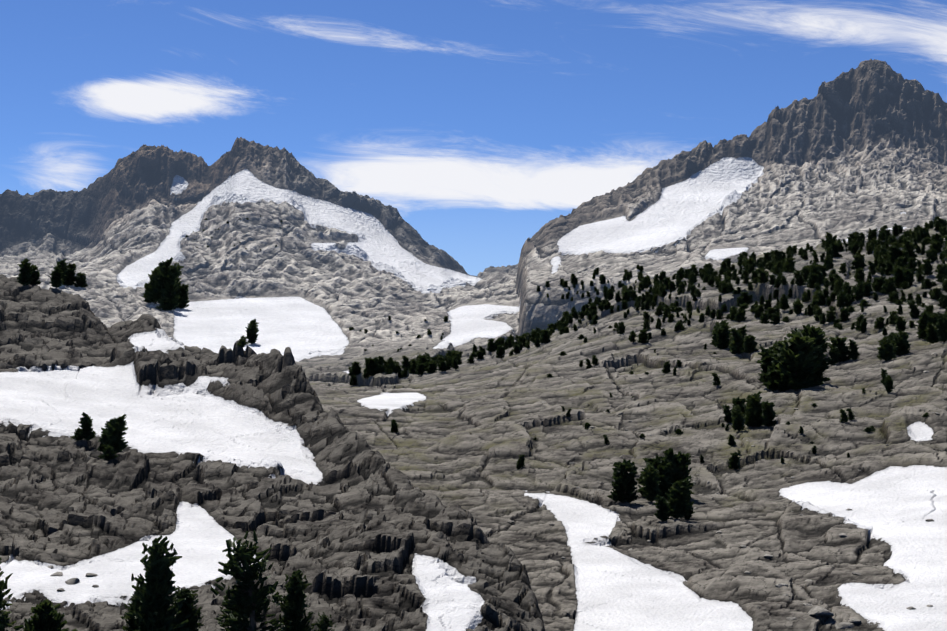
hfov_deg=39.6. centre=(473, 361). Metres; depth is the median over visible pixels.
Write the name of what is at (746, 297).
conifer
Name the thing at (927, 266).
conifer
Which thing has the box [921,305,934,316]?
conifer
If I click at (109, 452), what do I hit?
conifer
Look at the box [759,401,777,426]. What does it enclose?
conifer
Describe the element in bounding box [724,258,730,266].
conifer
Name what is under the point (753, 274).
conifer
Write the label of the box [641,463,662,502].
conifer
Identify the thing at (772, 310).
conifer
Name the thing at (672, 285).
conifer
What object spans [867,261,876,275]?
conifer
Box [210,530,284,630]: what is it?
conifer
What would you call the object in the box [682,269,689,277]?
conifer
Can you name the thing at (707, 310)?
conifer
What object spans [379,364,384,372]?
conifer
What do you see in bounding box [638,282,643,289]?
conifer
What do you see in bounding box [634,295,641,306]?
conifer
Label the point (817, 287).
conifer
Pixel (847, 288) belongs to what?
conifer
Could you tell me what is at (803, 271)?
conifer
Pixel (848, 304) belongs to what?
conifer
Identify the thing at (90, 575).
boulder
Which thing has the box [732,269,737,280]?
conifer
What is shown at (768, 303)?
conifer
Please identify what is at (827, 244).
conifer
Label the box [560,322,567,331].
conifer
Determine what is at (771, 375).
conifer
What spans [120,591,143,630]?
conifer
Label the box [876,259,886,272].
conifer
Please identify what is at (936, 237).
conifer
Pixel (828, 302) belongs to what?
conifer
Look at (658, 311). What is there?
conifer
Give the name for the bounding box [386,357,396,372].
conifer
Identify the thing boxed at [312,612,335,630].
conifer
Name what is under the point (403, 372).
conifer
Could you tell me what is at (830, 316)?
conifer
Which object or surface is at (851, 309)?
conifer
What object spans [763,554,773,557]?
boulder
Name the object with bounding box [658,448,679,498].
conifer
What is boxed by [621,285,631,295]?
conifer
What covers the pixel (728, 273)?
conifer
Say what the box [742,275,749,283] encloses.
conifer
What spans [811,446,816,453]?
conifer
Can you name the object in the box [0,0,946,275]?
sky
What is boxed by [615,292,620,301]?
conifer
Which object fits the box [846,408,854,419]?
conifer
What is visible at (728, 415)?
conifer
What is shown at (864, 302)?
conifer
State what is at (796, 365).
conifer
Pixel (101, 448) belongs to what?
conifer
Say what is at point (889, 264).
conifer
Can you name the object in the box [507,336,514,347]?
conifer
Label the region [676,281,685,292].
conifer
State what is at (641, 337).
conifer
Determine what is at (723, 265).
conifer
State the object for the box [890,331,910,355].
conifer
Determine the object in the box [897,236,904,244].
conifer
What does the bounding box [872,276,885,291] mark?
conifer
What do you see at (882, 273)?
conifer
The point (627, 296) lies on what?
conifer
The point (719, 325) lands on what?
conifer
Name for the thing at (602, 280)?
conifer
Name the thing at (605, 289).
conifer
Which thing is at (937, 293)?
conifer
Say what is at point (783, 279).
conifer
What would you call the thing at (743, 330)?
conifer
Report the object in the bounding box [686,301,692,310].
conifer
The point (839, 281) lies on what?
conifer
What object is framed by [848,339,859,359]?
conifer
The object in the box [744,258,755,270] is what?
conifer
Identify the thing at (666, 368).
conifer
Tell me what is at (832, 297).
conifer
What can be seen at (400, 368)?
conifer
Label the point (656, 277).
conifer
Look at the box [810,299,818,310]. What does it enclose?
conifer
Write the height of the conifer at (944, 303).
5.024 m
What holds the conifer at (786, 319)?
on the terrain
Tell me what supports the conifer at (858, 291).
on the terrain
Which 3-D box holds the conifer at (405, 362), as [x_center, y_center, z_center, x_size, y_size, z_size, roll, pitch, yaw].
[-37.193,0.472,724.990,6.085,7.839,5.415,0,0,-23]
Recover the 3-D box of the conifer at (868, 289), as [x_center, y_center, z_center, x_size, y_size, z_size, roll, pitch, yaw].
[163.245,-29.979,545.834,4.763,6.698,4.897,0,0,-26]
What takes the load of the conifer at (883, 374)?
on the terrain
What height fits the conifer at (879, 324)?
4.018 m
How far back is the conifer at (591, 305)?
779.82 m
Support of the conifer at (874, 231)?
on the terrain
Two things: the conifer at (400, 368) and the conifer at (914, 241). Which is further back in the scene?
the conifer at (914, 241)
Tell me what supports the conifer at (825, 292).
on the terrain
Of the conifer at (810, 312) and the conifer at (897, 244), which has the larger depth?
the conifer at (897, 244)
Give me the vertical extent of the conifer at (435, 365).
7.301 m
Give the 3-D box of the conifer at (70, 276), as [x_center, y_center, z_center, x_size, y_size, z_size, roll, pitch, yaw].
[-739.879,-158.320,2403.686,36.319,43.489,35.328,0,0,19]
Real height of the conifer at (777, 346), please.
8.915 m
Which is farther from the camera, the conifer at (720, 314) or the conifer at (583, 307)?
the conifer at (583, 307)
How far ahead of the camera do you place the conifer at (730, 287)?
689.74 m
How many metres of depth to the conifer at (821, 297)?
562.32 m
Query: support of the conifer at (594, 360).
on the terrain
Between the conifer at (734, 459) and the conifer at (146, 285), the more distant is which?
the conifer at (146, 285)
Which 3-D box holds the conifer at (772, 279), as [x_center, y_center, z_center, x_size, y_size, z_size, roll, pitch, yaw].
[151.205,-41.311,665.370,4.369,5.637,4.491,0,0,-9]
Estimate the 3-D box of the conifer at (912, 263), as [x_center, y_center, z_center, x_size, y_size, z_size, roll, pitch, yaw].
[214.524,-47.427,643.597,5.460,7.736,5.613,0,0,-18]
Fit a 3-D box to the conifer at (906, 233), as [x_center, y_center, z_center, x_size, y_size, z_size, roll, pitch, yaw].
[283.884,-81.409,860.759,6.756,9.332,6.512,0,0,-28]
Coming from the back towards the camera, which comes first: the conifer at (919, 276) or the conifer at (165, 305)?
the conifer at (165, 305)
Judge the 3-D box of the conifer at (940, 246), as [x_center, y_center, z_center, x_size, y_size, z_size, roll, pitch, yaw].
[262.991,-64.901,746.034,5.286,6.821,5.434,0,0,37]
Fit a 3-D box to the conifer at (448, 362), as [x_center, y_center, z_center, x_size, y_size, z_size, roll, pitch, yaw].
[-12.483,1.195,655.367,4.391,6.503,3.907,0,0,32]
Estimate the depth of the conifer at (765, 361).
281.48 m
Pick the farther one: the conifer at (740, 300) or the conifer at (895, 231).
the conifer at (895, 231)
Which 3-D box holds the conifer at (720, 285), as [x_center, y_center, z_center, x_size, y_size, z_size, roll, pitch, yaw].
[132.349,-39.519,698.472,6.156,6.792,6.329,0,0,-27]
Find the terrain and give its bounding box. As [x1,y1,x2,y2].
[0,59,946,630]
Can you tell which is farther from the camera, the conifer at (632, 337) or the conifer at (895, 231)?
the conifer at (895, 231)
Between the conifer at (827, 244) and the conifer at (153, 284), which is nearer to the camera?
the conifer at (827, 244)
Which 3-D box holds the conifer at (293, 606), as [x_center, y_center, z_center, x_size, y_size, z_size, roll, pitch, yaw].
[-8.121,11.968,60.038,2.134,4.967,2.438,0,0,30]
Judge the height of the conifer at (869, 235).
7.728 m
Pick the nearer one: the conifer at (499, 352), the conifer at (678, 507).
the conifer at (678, 507)
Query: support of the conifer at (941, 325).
on the terrain
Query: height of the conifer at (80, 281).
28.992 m
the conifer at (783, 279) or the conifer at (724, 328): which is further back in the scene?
the conifer at (783, 279)
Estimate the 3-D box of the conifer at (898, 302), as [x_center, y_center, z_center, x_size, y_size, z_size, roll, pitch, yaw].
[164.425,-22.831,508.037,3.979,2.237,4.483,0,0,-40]
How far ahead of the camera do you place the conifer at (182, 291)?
2314.44 m
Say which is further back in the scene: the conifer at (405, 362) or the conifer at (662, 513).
the conifer at (405, 362)
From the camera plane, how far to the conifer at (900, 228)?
984.46 m
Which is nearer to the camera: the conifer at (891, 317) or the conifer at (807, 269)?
the conifer at (891, 317)
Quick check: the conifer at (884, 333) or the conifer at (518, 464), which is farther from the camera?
the conifer at (884, 333)
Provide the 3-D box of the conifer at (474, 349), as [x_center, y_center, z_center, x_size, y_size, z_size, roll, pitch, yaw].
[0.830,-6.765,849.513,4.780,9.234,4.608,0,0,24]
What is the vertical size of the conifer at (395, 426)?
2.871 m
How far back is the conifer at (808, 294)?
596.73 m
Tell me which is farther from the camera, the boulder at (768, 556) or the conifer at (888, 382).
the conifer at (888, 382)
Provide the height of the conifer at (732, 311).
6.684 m
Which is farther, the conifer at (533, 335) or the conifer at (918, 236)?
the conifer at (918, 236)
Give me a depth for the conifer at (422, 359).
810.59 m
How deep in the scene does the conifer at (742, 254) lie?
914.99 m
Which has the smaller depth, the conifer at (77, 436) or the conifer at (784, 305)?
the conifer at (77, 436)
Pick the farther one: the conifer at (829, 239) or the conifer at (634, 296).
the conifer at (829, 239)
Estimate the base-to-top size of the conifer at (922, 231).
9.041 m
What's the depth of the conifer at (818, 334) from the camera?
282.29 m
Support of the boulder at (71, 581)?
on the terrain
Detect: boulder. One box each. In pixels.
[50,572,62,575]
[65,578,79,584]
[85,573,97,576]
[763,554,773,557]
[807,606,833,616]
[835,622,853,628]
[849,618,861,623]
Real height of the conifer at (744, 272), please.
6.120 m
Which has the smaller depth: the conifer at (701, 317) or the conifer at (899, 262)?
the conifer at (701, 317)
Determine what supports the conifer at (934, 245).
on the terrain
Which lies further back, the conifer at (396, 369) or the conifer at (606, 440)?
the conifer at (396, 369)
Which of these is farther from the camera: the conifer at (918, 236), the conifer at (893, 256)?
the conifer at (918, 236)
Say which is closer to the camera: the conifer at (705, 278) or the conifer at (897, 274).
the conifer at (897, 274)
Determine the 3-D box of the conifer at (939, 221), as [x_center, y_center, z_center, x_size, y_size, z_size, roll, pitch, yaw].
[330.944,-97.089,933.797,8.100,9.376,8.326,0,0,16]
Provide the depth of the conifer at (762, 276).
680.30 m
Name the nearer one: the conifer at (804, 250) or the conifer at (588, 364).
the conifer at (588, 364)
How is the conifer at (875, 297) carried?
on the terrain
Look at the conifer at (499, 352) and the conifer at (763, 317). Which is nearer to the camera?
the conifer at (763, 317)
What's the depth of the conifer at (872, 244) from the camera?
815.31 m
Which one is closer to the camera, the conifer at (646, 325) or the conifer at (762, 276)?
the conifer at (646, 325)
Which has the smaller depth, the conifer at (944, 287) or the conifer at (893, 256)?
the conifer at (944, 287)
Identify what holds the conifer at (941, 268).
on the terrain
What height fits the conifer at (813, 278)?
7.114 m
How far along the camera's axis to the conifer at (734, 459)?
192.59 m
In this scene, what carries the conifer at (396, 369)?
on the terrain
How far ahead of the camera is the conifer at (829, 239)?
930.74 m
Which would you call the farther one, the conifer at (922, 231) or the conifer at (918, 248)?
the conifer at (922, 231)
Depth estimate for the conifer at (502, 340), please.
1062.20 m
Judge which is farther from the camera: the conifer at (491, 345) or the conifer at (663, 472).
the conifer at (491, 345)
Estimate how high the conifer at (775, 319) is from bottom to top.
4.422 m
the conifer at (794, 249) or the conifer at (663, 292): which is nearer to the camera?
the conifer at (663, 292)
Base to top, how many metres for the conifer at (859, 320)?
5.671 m
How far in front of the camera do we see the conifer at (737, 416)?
228.95 m
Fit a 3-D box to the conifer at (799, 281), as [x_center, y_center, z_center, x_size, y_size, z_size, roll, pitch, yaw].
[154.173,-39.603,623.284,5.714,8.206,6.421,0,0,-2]
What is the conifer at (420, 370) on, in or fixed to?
on the terrain
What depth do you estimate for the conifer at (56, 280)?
296.71 m
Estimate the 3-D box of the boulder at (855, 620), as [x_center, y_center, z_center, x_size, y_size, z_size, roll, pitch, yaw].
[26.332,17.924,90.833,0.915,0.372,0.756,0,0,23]
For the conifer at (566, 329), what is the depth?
713.49 m
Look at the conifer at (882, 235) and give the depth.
912.44 m
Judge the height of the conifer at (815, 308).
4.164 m
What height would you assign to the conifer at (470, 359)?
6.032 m
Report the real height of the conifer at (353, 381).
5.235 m
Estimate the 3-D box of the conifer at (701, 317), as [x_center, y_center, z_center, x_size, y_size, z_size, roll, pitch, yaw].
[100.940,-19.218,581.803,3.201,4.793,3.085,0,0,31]
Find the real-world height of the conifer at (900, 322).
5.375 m
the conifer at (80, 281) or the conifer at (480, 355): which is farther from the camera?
the conifer at (80, 281)
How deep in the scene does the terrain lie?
219.82 m
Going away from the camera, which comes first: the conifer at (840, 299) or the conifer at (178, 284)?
the conifer at (840, 299)
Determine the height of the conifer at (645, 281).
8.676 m
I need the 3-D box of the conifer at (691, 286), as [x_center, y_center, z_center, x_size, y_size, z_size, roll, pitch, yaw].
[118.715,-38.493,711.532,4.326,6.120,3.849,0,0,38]
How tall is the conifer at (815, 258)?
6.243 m
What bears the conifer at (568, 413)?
on the terrain
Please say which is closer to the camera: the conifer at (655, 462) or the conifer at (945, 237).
the conifer at (655, 462)
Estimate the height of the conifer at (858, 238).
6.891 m
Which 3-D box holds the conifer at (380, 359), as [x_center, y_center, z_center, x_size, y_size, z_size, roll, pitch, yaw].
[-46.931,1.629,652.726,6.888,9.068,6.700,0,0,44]
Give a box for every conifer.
[0,558,23,630]
[16,258,34,285]
[20,599,77,630]
[30,264,41,284]
[48,267,63,287]
[54,259,67,283]
[63,263,76,285]
[71,427,83,440]
[74,272,87,287]
[78,412,96,441]
[97,421,111,451]
[98,445,118,460]
[103,414,127,455]
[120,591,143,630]
[124,535,192,630]
[142,282,152,302]
[145,265,160,303]
[152,257,173,302]
[155,296,175,310]
[159,263,183,306]
[172,586,203,630]
[174,276,181,307]
[176,284,189,308]
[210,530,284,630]
[217,586,247,630]
[237,338,247,347]
[245,319,258,343]
[274,569,315,630]
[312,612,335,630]
[350,361,360,375]
[350,376,358,385]
[363,370,369,378]
[364,357,379,375]
[373,356,384,370]
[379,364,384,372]
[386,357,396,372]
[391,419,398,432]
[393,360,402,378]
[394,365,399,373]
[400,356,410,368]
[401,369,407,376]
[408,359,416,373]
[414,354,429,372]
[416,363,425,375]
[423,357,434,371]
[426,363,433,373]
[428,359,437,372]
[438,360,446,371]
[446,358,452,369]
[450,352,461,364]
[452,358,458,369]
[467,352,475,363]
[471,344,477,357]
[476,350,484,359]
[486,338,495,352]
[494,339,500,349]
[495,344,504,358]
[498,337,504,344]
[502,340,507,349]
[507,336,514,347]
[512,344,520,353]
[516,460,521,469]
[517,335,526,347]
[518,455,524,466]
[530,330,537,342]
[534,336,540,346]
[540,329,550,343]
[546,323,554,333]
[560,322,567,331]
[562,281,567,287]
[562,311,568,318]
[563,326,568,332]
[566,409,571,416]
[568,315,572,323]
[570,275,576,284]
[572,310,578,318]
[579,305,586,315]
[585,358,591,368]
[588,302,597,313]
[592,315,598,324]
[592,355,598,365]
[599,276,605,283]
[599,302,603,310]
[603,285,607,299]
[603,435,608,444]
[606,288,612,299]
[607,459,638,502]
[609,305,614,313]
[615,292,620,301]
[617,321,624,333]
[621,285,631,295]
[621,290,630,301]
[621,300,628,308]
[630,330,636,341]
[631,291,636,300]
[631,462,637,474]
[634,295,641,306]
[635,302,640,310]
[636,455,668,494]
[637,329,648,343]
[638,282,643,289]
[638,464,669,497]
[639,276,649,288]
[640,293,645,303]
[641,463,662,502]
[642,319,650,329]
[643,299,649,309]
[643,311,649,319]
[653,273,658,282]
[654,305,662,315]
[654,494,670,521]
[658,271,665,282]
[658,284,665,292]
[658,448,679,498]
[661,288,666,296]
[662,307,669,317]
[662,361,671,373]
[663,278,669,289]
[664,451,693,494]
[665,460,683,499]
[665,477,694,518]
[667,313,674,321]
[668,280,675,290]
[673,322,680,330]
[673,429,682,434]
[675,269,683,278]
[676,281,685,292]
[676,360,682,367]
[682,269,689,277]
[683,495,694,519]
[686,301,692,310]
[688,273,696,282]
[688,276,693,284]
[689,285,694,295]
[690,264,698,275]
[692,293,697,301]
[695,289,701,296]
[698,313,704,322]
[699,455,704,462]
[703,275,708,282]
[704,263,713,270]
[705,267,713,278]
[705,306,711,316]
[709,309,715,318]
[710,271,717,278]
[711,320,730,346]
[711,373,720,385]
[714,323,730,348]
[715,329,729,348]
[716,309,724,319]
[717,281,722,292]
[720,260,726,272]
[720,277,731,293]
[722,404,732,423]
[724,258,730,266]
[725,270,731,279]
[726,282,734,292]
[727,434,736,446]
[727,452,740,468]
[728,327,744,354]
[729,306,736,318]
[731,397,745,414]
[731,405,745,431]
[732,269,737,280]
[734,303,749,321]
[735,276,739,284]
[736,251,748,264]
[736,297,744,306]
[737,325,746,344]
[740,269,747,278]
[740,291,750,303]
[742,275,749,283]
[742,334,758,353]
[743,391,761,426]
[743,394,762,427]
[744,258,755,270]
[748,281,753,290]
[751,271,757,280]
[754,305,763,317]
[756,268,768,283]
[756,346,778,385]
[758,261,764,267]
[759,295,764,304]
[759,312,769,323]
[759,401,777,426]
[761,252,771,262]
[763,299,771,309]
[763,353,791,391]
[767,260,773,270]
[767,307,776,317]
[767,340,781,350]
[768,274,775,284]
[769,313,780,324]
[771,333,823,390]
[772,250,779,260]
[773,260,781,274]
[773,289,778,298]
[773,343,780,353]
[774,275,780,288]
[779,294,789,310]
[780,276,787,285]
[781,316,791,322]
[781,332,822,376]
[782,257,795,272]
[786,266,795,272]
[786,324,831,381]
[787,288,792,297]
[791,245,797,254]
[792,300,803,314]
[793,270,805,286]
[800,248,807,257]
[800,267,808,282]
[802,253,808,259]
[802,265,809,276]
[802,294,808,301]
[804,290,810,299]
[806,273,818,288]
[806,304,813,315]
[807,263,825,284]
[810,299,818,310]
[811,253,818,261]
[811,290,822,303]
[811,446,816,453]
[813,305,819,314]
[813,307,822,318]
[814,283,820,290]
[817,292,825,305]
[820,266,827,278]
[820,313,826,324]
[820,342,829,358]
[822,288,829,297]
[823,242,830,249]
[823,255,832,270]
[823,277,828,287]
[824,236,831,248]
[825,232,833,241]
[825,247,832,257]
[825,311,836,322]
[826,297,830,305]
[828,273,835,285]
[828,336,850,362]
[828,346,839,365]
[829,243,839,257]
[829,292,835,301]
[834,240,844,251]
[834,274,842,285]
[834,277,842,290]
[835,291,846,307]
[838,262,846,272]
[839,307,850,321]
[839,409,848,422]
[842,281,852,296]
[844,296,850,307]
[845,293,852,303]
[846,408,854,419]
[847,233,855,244]
[847,306,854,312]
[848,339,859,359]
[849,241,859,254]
[849,254,865,269]
[853,268,865,281]
[853,282,863,301]
[854,235,860,241]
[855,314,863,331]
[858,232,865,240]
[858,318,867,333]
[859,299,871,306]
[862,281,873,296]
[864,427,873,432]
[866,245,872,254]
[867,231,874,239]
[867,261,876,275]
[869,240,874,250]
[870,228,877,239]
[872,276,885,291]
[872,292,878,299]
[874,317,885,329]
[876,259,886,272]
[877,225,887,234]
[877,336,896,360]
[879,245,886,256]
[879,277,895,293]
[880,231,885,240]
[880,267,884,275]
[880,368,887,385]
[881,328,887,335]
[884,229,891,235]
[884,261,893,275]
[884,374,894,392]
[886,293,898,302]
[887,246,898,264]
[888,235,896,245]
[888,311,897,324]
[890,242,902,247]
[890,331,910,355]
[891,223,899,236]
[892,246,903,262]
[893,256,904,267]
[893,267,905,285]
[893,300,902,304]
[893,315,907,331]
[896,305,902,314]
[897,225,902,233]
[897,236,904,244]
[898,281,910,288]
[900,238,917,257]
[900,269,912,285]
[900,296,907,301]
[901,249,908,265]
[902,231,910,236]
[906,293,913,301]
[907,257,917,271]
[907,299,920,318]
[909,320,915,327]
[911,238,917,246]
[915,230,921,242]
[915,245,920,253]
[915,266,921,275]
[915,293,921,305]
[915,312,929,339]
[916,273,923,281]
[917,227,927,239]
[919,237,930,244]
[919,244,925,254]
[921,259,933,275]
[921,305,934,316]
[923,278,932,288]
[924,313,937,336]
[924,322,939,343]
[925,250,933,262]
[927,249,935,260]
[928,220,933,228]
[928,233,942,246]
[931,241,940,252]
[932,287,941,299]
[934,218,943,230]
[935,312,946,342]
[936,241,941,251]
[936,263,946,282]
[937,294,944,306]
[940,226,946,237]
[941,242,946,257]
[941,295,946,308]
[942,235,946,258]
[942,279,946,291]
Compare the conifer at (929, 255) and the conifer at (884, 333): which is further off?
the conifer at (929, 255)
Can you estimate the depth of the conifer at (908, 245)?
677.27 m
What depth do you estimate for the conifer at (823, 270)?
639.43 m
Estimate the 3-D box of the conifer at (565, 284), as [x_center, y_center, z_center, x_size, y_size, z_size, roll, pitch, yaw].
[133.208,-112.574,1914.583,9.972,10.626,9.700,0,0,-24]
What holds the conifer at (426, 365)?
on the terrain
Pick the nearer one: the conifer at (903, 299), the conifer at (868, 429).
the conifer at (868, 429)
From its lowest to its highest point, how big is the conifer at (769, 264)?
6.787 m
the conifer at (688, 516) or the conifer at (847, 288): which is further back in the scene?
the conifer at (847, 288)
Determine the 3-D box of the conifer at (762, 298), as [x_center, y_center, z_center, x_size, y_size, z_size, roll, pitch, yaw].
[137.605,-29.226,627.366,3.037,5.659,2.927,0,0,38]
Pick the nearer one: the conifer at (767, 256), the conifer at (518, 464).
the conifer at (518, 464)
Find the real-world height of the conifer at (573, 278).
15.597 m
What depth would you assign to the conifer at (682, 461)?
166.57 m
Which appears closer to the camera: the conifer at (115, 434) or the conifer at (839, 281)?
the conifer at (115, 434)
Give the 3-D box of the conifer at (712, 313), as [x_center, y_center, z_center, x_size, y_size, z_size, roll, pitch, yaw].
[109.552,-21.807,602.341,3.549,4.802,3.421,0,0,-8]
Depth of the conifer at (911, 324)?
391.03 m
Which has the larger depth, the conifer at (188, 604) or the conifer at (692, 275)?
the conifer at (692, 275)
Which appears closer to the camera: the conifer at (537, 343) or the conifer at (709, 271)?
the conifer at (537, 343)
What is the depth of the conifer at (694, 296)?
698.35 m
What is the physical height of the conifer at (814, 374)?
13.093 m
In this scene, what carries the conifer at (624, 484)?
on the terrain
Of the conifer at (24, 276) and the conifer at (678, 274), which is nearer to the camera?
the conifer at (24, 276)
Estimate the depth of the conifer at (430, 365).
654.61 m
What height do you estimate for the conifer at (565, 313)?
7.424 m
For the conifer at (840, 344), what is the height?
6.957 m
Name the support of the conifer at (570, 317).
on the terrain
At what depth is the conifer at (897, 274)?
550.93 m
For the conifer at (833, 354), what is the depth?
327.86 m
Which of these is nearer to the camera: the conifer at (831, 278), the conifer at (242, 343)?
the conifer at (242, 343)
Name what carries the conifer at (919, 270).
on the terrain
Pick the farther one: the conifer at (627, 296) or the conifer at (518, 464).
the conifer at (627, 296)
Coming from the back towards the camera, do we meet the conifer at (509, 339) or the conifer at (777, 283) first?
the conifer at (509, 339)
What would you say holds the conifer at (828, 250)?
on the terrain
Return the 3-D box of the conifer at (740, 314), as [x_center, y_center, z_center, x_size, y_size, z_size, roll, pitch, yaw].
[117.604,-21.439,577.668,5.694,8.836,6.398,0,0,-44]
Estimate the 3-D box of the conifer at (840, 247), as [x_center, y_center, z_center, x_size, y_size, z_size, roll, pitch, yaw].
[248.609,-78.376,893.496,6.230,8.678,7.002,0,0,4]
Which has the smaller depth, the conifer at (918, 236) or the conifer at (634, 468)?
the conifer at (634, 468)
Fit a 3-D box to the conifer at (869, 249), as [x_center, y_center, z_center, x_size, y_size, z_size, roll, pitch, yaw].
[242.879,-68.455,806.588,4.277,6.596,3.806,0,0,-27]
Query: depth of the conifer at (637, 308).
737.95 m
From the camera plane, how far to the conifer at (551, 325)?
856.96 m
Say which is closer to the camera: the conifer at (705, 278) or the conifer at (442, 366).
the conifer at (442, 366)
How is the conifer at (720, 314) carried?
on the terrain
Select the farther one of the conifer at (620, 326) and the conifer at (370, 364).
the conifer at (370, 364)
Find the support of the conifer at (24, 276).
on the terrain
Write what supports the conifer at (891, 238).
on the terrain
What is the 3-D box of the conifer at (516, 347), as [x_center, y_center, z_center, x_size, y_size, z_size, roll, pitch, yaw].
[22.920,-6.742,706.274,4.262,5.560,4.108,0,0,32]
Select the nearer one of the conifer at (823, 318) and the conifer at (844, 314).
the conifer at (844, 314)
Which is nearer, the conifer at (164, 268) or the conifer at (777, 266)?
the conifer at (777, 266)
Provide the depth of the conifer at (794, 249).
919.70 m
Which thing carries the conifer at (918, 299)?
on the terrain
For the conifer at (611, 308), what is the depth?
778.76 m
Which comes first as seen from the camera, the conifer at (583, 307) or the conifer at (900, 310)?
the conifer at (900, 310)
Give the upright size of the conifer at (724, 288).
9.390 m
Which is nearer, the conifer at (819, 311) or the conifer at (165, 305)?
the conifer at (819, 311)
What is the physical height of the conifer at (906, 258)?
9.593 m
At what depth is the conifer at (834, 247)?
805.87 m
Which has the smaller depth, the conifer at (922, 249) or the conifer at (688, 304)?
the conifer at (688, 304)
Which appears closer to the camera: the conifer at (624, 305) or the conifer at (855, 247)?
the conifer at (624, 305)
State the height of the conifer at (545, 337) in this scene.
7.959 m
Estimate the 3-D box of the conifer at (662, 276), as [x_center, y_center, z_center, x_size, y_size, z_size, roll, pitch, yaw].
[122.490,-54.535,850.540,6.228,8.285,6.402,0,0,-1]
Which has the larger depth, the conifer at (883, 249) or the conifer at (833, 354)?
the conifer at (883, 249)
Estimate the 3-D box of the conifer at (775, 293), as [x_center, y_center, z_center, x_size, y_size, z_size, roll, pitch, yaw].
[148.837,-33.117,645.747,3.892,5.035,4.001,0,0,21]
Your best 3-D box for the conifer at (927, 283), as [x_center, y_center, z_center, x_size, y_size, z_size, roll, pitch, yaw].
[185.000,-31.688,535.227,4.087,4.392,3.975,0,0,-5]
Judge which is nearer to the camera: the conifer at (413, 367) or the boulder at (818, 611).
the boulder at (818, 611)
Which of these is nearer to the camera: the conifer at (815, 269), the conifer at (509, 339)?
the conifer at (815, 269)
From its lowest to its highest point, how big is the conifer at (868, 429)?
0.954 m
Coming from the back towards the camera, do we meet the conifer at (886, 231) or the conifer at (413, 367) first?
the conifer at (886, 231)
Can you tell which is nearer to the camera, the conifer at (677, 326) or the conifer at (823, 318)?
the conifer at (823, 318)
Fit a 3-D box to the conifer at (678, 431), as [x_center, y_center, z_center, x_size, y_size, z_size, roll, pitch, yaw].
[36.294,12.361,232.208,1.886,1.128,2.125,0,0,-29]
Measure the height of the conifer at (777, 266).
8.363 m
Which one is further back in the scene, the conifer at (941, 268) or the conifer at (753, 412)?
the conifer at (941, 268)
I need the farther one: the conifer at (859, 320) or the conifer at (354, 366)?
the conifer at (354, 366)
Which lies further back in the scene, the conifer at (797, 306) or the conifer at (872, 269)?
the conifer at (872, 269)
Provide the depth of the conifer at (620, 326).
571.82 m
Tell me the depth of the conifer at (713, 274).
800.41 m
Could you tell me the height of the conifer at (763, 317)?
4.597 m
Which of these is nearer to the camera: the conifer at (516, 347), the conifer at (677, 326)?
the conifer at (677, 326)
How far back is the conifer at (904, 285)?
544.77 m
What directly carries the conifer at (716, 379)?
on the terrain
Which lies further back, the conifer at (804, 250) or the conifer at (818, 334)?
the conifer at (804, 250)
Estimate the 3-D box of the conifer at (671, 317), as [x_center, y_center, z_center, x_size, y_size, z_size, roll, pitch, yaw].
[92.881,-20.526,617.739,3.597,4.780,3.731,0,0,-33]
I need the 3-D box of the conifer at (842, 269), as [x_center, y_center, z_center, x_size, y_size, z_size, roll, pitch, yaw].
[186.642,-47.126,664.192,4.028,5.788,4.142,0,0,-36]
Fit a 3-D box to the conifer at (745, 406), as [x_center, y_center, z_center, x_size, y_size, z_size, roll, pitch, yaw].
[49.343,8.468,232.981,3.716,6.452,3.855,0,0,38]
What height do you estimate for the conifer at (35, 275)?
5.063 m
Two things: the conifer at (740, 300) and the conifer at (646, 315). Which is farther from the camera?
the conifer at (646, 315)
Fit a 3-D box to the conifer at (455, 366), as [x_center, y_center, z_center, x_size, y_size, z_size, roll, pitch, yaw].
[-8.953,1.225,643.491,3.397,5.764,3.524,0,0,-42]
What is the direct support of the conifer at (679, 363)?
on the terrain
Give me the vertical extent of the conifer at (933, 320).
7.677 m
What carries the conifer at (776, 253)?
on the terrain
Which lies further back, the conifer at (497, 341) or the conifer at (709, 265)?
the conifer at (497, 341)
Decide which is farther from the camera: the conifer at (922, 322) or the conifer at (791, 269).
the conifer at (791, 269)
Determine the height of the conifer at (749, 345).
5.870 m
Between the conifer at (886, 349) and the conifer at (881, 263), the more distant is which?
the conifer at (881, 263)
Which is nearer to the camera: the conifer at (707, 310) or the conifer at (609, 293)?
the conifer at (707, 310)
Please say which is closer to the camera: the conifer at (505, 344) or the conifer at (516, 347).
the conifer at (516, 347)
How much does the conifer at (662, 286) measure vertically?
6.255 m
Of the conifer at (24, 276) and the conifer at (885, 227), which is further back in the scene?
the conifer at (885, 227)
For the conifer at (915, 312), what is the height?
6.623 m
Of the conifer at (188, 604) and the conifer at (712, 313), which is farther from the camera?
the conifer at (712, 313)
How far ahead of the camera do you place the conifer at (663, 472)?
165.66 m
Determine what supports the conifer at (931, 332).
on the terrain
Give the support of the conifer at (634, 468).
on the terrain
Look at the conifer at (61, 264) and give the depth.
2352.97 m
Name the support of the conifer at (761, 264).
on the terrain
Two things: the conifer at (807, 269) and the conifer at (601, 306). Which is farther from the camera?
the conifer at (601, 306)
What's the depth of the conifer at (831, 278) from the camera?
586.10 m
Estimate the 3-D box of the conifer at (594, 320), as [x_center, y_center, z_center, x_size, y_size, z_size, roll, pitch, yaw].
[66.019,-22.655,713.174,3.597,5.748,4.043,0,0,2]
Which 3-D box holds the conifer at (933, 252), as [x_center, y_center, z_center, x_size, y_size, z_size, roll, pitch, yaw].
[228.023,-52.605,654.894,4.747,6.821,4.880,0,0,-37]
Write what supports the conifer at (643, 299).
on the terrain
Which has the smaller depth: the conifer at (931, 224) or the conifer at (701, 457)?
the conifer at (701, 457)
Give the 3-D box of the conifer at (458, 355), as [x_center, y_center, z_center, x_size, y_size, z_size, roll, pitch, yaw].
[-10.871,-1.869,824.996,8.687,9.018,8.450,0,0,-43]
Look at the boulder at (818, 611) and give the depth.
91.36 m
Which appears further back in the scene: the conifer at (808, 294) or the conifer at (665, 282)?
the conifer at (665, 282)

